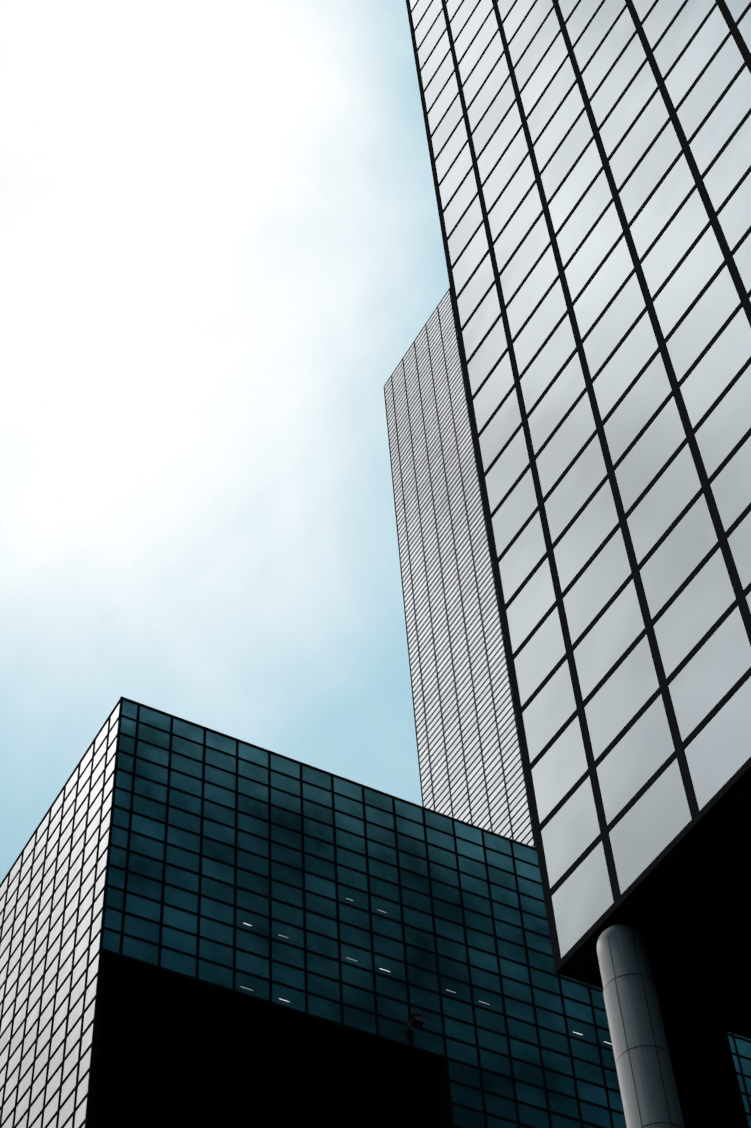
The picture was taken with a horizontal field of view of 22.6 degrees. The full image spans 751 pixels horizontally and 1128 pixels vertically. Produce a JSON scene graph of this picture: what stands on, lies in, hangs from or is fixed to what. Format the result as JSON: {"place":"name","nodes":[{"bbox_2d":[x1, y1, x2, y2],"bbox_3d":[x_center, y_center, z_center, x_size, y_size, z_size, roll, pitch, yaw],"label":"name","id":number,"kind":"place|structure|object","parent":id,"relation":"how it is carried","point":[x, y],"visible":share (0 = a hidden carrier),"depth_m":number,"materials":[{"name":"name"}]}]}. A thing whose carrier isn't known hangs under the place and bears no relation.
{"place":"outdoors","nodes":[
{"label":"outdoors","id":0,"kind":"place"},
{"bbox_2d":[0,0,449,883],"label":"sky","id":1,"kind":"structure","parent":0,"point":[221,242],"materials":[{"name":"white"}]},
{"bbox_2d":[241,898,610,1043],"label":"ceiling lights","id":2,"kind":"object","parent":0,"point":[382,969],"visible":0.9,"depth_m":100.80},
{"bbox_2d":[384,289,535,847],"bbox_3d":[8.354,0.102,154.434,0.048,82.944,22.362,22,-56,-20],"label":"skyscraper","id":3,"kind":"structure","parent":0,"point":[471,766],"depth_m":156.78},
{"bbox_2d":[384,288,449,385],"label":"roof edge","id":4,"kind":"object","parent":3,"relation":"on","point":[417,336],"depth_m":188.97,"materials":[{"name":"grey metal"}]},
{"bbox_2d":[406,0,750,972],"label":"glass facade","id":5,"kind":"structure","parent":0,"point":[590,160],"depth_m":88.28,"materials":[{"name":"grey glass"}]},
{"bbox_2d":[651,968,748,1127],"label":"wall","id":6,"kind":"structure","parent":0,"point":[706,1077],"depth_m":71.53,"materials":[{"name":"black"}]},
{"label":"ground","id":7,"kind":"structure","parent":0,"visible":0},
{"bbox_2d":[87,952,450,1127],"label":"building recess","id":8,"kind":"object","parent":7,"relation":"on","point":[170,1050],"visible":0.09,"depth_m":97.00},
{"bbox_2d":[0,697,122,1127],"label":"building facade","id":9,"kind":"structure","parent":8,"relation":"attached to","point":[51,893],"depth_m":99.07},
{"bbox_2d":[0,696,535,884],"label":"roof edge","id":10,"kind":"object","parent":8,"relation":"on","point":[278,755],"depth_m":110.07,"materials":[{"name":"black metal"}]},
{"bbox_2d":[99,697,750,1127],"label":"glass facade","id":11,"kind":"structure","parent":8,"relation":"attached to","point":[217,841],"depth_m":102.44,"materials":[{"name":"teal glass"}]},
{"bbox_2d":[406,1012,425,1033],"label":"security camera","id":12,"kind":"object","parent":11,"relation":"attached to","point":[417,1020],"visible":1,"depth_m":97.92,"materials":[{"name":"black plastic"}]},
{"bbox_2d":[597,924,684,1127],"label":"tower column","id":13,"kind":"structure","parent":7,"relation":"on","point":[647,1084],"depth_m":67.68,"materials":[{"name":"grey metal"}]},
{"bbox_2d":[558,767,750,1038],"bbox_3d":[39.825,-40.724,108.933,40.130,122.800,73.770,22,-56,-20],"label":"overhang underside","id":14,"kind":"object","parent":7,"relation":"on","point":[684,909],"depth_m":71.82,"materials":[{"name":"black"}]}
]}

